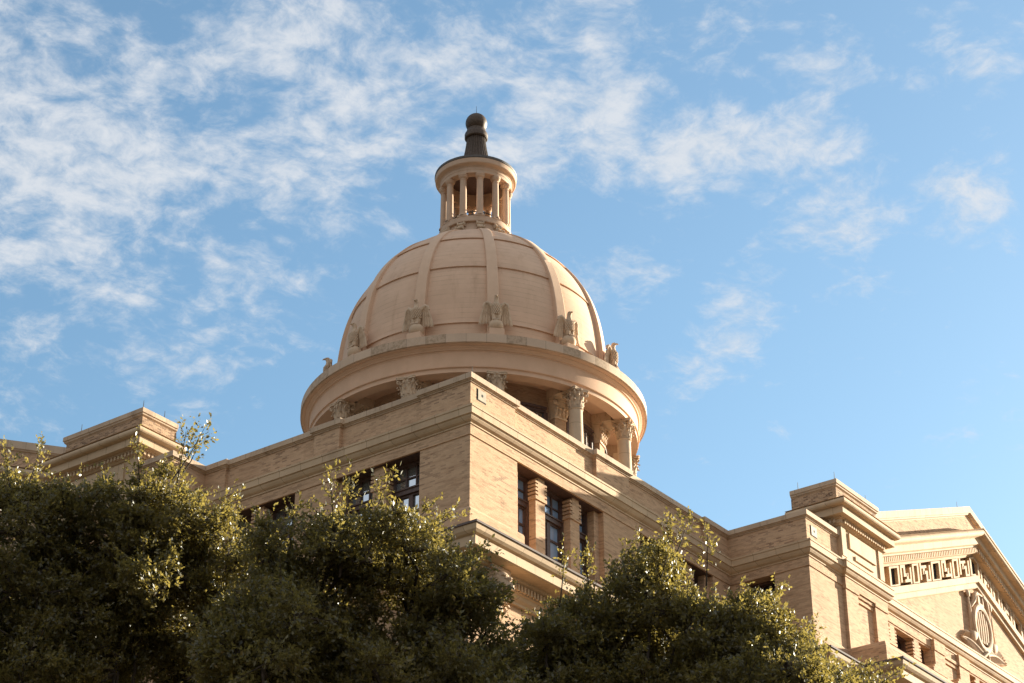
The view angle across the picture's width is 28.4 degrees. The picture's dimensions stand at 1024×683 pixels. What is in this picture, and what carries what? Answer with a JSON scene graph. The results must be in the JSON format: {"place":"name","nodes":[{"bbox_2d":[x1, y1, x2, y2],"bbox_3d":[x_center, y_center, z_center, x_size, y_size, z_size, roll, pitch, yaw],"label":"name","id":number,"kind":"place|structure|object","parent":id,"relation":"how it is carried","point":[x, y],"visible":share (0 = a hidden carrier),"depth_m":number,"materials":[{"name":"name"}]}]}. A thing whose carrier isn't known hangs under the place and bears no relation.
{"place":"outdoors","nodes":[
{"label":"outdoors","id":0,"kind":"place"},
{"bbox_2d":[0,106,1023,682],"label":"courthouse","id":1,"kind":"structure","parent":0,"point":[522,436],"depth_m":72.59,"materials":[{"name":"beige brick"}]},
{"bbox_2d":[229,516,252,558],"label":"window","id":2,"kind":"structure","parent":1,"relation":"in","point":[248,519],"depth_m":66.68,"materials":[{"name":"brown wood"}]},
{"bbox_2d":[272,501,294,551],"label":"window","id":3,"kind":"structure","parent":1,"relation":"in","point":[277,513],"depth_m":65.81,"materials":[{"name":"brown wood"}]},
{"bbox_2d":[323,357,331,371],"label":"eagle statue","id":4,"kind":"object","parent":1,"relation":"on","point":[328,363],"visible":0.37,"depth_m":103.93,"materials":[{"name":"stone"}]},
{"bbox_2d":[347,323,366,356],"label":"eagle statue","id":5,"kind":"object","parent":1,"relation":"on","point":[357,340],"visible":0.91,"depth_m":100.62,"materials":[{"name":"stone"}]},
{"bbox_2d":[347,476,372,524],"bbox_3d":[-4.652,5.882,63.257,1.280,3.470,0.210,-20,-35,31],"label":"window","id":6,"kind":"structure","parent":1,"relation":"in","point":[365,483],"depth_m":63.95,"materials":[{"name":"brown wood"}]},
{"bbox_2d":[391,460,419,539],"bbox_3d":[-3.138,5.335,62.277,1.370,3.470,0.210,-20,-35,31],"label":"window","id":7,"kind":"structure","parent":1,"relation":"in","point":[406,489],"depth_m":62.89,"materials":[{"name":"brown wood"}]},
{"bbox_2d":[402,299,432,338],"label":"eagle statue","id":8,"kind":"object","parent":1,"relation":"on","point":[417,319],"visible":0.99,"depth_m":98.72,"materials":[{"name":"stone"}]},
{"bbox_2d":[479,295,512,334],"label":"eagle statue","id":9,"kind":"object","parent":1,"relation":"on","point":[496,316],"visible":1,"depth_m":98.44,"materials":[{"name":"stone"}]},
{"bbox_2d":[518,473,528,545],"bbox_3d":[0.176,5.713,62.972,0.210,3.470,0.950,-20,-35,31],"label":"window","id":10,"kind":"structure","parent":1,"relation":"in","point":[523,503],"depth_m":63.47,"materials":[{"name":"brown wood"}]},
{"bbox_2d":[545,490,563,562],"bbox_3d":[1.171,6.362,64.146,0.210,3.470,1.390,-20,-35,31],"label":"window","id":11,"kind":"structure","parent":1,"relation":"in","point":[554,522],"depth_m":64.69,"materials":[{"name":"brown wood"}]},
{"bbox_2d":[554,311,579,349],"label":"eagle statue","id":12,"kind":"object","parent":1,"relation":"on","point":[566,329],"visible":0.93,"depth_m":99.70,"materials":[{"name":"stone"}]},
{"bbox_2d":[579,508,588,577],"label":"window","id":13,"kind":"structure","parent":1,"relation":"in","point":[583,531],"depth_m":65.82,"materials":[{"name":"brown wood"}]},
{"bbox_2d":[604,343,618,368],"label":"eagle statue","id":14,"kind":"object","parent":1,"relation":"on","point":[611,355],"visible":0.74,"depth_m":102.48,"materials":[{"name":"stone"}]},
{"bbox_2d":[693,575,698,599],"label":"window","id":15,"kind":"structure","parent":1,"relation":"in","point":[695,577],"depth_m":71.05,"materials":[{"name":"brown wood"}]},
{"bbox_2d":[751,579,775,605],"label":"window","id":16,"kind":"structure","parent":1,"relation":"in","point":[765,585],"depth_m":71.68,"materials":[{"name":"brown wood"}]},
{"bbox_2d":[896,634,905,652],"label":"window","id":17,"kind":"structure","parent":1,"relation":"in","point":[901,645],"depth_m":76.32,"materials":[{"name":"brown wood"}]},
{"bbox_2d":[920,650,924,664],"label":"window","id":18,"kind":"structure","parent":1,"relation":"in","point":[922,655],"depth_m":77.43,"materials":[{"name":"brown wood"}]},
{"bbox_2d":[0,0,1023,582],"label":"sky","id":19,"kind":"structure","parent":0,"point":[796,227],"materials":[{"name":"blue"}]},
{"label":"lawn","id":20,"kind":"structure","parent":0,"visible":0},
{"bbox_2d":[0,412,288,682],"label":"oak tree","id":21,"kind":"object","parent":20,"relation":"on","point":[99,618],"visible":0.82,"depth_m":28.64,"materials":[{"name":"green plant"}]},
{"bbox_2d":[177,458,547,682],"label":"oak tree","id":22,"kind":"object","parent":20,"relation":"on","point":[285,619],"visible":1,"depth_m":26.13,"materials":[{"name":"green plant"}]},
{"bbox_2d":[493,506,915,682],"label":"oak tree","id":23,"kind":"object","parent":20,"relation":"on","point":[639,630],"visible":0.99,"depth_m":27.70,"materials":[{"name":"green plant"}]}
]}

